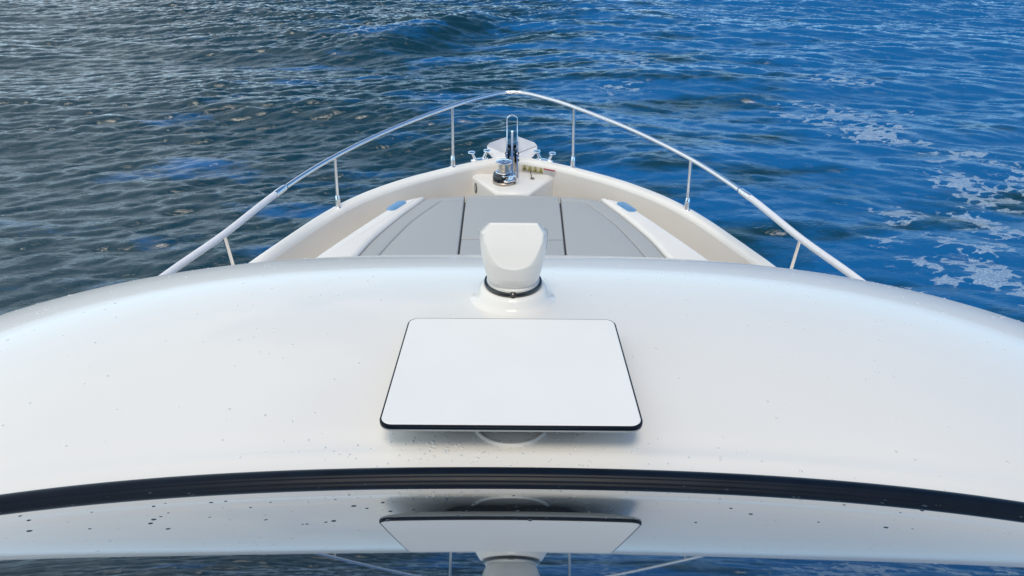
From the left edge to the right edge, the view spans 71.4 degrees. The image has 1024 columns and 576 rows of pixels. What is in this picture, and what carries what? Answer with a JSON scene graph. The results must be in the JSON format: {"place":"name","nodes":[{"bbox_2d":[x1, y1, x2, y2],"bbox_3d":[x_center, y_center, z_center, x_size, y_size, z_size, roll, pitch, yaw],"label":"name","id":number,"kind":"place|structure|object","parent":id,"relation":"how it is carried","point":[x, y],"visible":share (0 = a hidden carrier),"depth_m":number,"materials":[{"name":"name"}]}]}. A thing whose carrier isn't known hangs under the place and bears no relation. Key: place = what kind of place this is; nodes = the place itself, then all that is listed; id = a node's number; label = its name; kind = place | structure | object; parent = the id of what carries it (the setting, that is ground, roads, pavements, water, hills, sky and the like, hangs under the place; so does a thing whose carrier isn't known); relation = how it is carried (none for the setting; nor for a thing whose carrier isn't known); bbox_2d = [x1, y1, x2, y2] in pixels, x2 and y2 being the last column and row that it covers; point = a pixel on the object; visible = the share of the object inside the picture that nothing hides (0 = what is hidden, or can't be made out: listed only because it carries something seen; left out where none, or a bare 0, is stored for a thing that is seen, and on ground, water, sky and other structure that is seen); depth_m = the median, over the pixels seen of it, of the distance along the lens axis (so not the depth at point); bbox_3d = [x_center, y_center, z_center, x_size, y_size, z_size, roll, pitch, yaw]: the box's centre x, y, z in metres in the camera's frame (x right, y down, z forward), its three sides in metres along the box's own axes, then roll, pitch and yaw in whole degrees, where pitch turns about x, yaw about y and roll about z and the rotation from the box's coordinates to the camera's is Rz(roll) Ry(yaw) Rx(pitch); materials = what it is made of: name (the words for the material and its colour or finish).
{"place":"outdoors","nodes":[
{"label":"outdoors","id":0,"kind":"place"},
{"bbox_2d":[0,0,1023,321],"bbox_3d":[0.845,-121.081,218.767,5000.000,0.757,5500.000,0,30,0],"label":"water","id":1,"kind":"structure","parent":0,"point":[876,140],"depth_m":15.54,"materials":[{"name":"blue liquid"}]},
{"bbox_2d":[0,90,1023,575],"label":"motor yacht","id":2,"kind":"object","parent":1,"relation":"on","point":[160,420],"visible":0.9,"depth_m":1.67,"materials":[{"name":"white plastic"}]},
{"bbox_2d":[387,200,405,210],"bbox_3d":[-1.107,-0.788,6.825,0.100,0.016,0.256,14,33,22],"label":"oval plate","id":3,"kind":"object","parent":2,"relation":"on","point":[396,205],"visible":1,"depth_m":6.82,"materials":[{"name":"metal"}]},
{"bbox_2d":[360,196,464,255],"bbox_3d":[-0.949,-0.347,6.229,1.001,0.120,2.130,0,30,0],"label":"sunpad cushion","id":4,"kind":"object","parent":2,"relation":"on","point":[430,227],"visible":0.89,"depth_m":6.37,"materials":[{"name":"fabric"}]},
{"bbox_2d":[468,149,490,161],"bbox_3d":[-0.352,-1.421,7.694,0.256,0.132,0.080,-11,32,-19],"label":"bollard cleat","id":5,"kind":"object","parent":2,"relation":"on","point":[475,159],"visible":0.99,"depth_m":7.68,"materials":[{"name":"metal"}]},
{"bbox_2d":[492,158,515,185],"bbox_3d":[-0.079,-1.206,7.377,0.250,0.240,0.244,0,30,0],"label":"windlass","id":6,"kind":"object","parent":2,"relation":"on","point":[504,175],"visible":1,"depth_m":7.32,"materials":[{"name":"metal"}]},
{"bbox_2d":[0,254,1018,490],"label":"roof drops","id":7,"kind":"object","parent":2,"relation":"on","point":[477,457],"visible":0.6,"depth_m":1.62,"materials":[{"name":"clear liquid"}]},
{"bbox_2d":[0,484,1021,531],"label":"dark drops","id":8,"kind":"object","parent":2,"relation":"on","point":[435,503],"visible":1,"depth_m":1.23,"materials":[{"name":"black liquid"}]},
{"bbox_2d":[380,318,642,432],"bbox_3d":[-0.002,0.245,1.786,0.575,0.122,0.511,0,25,0],"label":"satellite antenna","id":9,"kind":"object","parent":2,"relation":"on","point":[506,375],"visible":1,"depth_m":1.70,"materials":[{"name":"white plastic"}]},
{"bbox_2d":[461,196,562,240],"bbox_3d":[0.004,-0.628,6.729,0.927,0.120,0.989,0,30,0],"label":"sunpad cushion","id":10,"kind":"object","parent":2,"relation":"on","point":[483,211],"visible":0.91,"depth_m":6.76,"materials":[{"name":"fabric"}]},
{"bbox_2d":[505,115,518,183],"bbox_3d":[0.001,-1.491,7.560,0.152,0.543,0.705,0,30,0],"label":"anchor roller","id":11,"kind":"object","parent":2,"relation":"attached to","point":[508,149],"visible":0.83,"depth_m":7.68,"materials":[{"name":"metal"}]},
{"bbox_2d":[487,131,536,170],"bbox_3d":[0.073,-1.476,7.672,0.503,0.345,0.669,-13,33,-22],"label":"anchor","id":12,"kind":"object","parent":11,"relation":"in","point":[497,148],"visible":0.71,"depth_m":7.80,"materials":[{"name":"metal"}]},
{"bbox_2d":[460,240,564,254],"bbox_3d":[0.001,-0.091,5.797,0.901,0.120,1.132,0,30,0],"label":"sunpad cushion","id":13,"kind":"object","parent":2,"relation":"on","point":[469,247],"visible":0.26,"depth_m":6.11,"materials":[{"name":"fabric"}]},
{"bbox_2d":[470,222,555,315],"bbox_3d":[0.004,-0.078,2.178,0.280,0.310,0.280,0,30,0],"label":"searchlight","id":14,"kind":"object","parent":2,"relation":"on","point":[513,257],"visible":1,"depth_m":2.10,"materials":[{"name":"white plastic"}]},
{"bbox_2d":[522,165,554,175],"bbox_3d":[0.284,-1.266,7.648,0.387,0.066,0.008,14,33,22],"label":"warning label","id":15,"kind":"object","parent":2,"relation":"attached to","point":[538,170],"visible":1,"depth_m":7.65,"materials":[{"name":"paper"}]},
{"bbox_2d":[533,150,555,161],"bbox_3d":[0.352,-1.410,7.685,0.256,0.132,0.080,12,32,19],"label":"bollard cleat","id":16,"kind":"object","parent":2,"relation":"on","point":[539,158],"visible":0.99,"depth_m":7.67,"materials":[{"name":"metal"}]},
{"bbox_2d":[560,197,663,257],"bbox_3d":[0.953,-0.334,6.229,1.001,0.120,2.130,0,30,0],"label":"sunpad cushion","id":17,"kind":"object","parent":2,"relation":"on","point":[594,228],"visible":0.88,"depth_m":6.38,"materials":[{"name":"fabric"}]},
{"bbox_2d":[617,202,635,211],"bbox_3d":[1.097,-0.776,6.831,0.100,0.016,0.255,-13,33,-22],"label":"oval plate","id":18,"kind":"object","parent":2,"relation":"on","point":[626,206],"visible":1,"depth_m":6.83,"materials":[{"name":"metal"}]}
]}

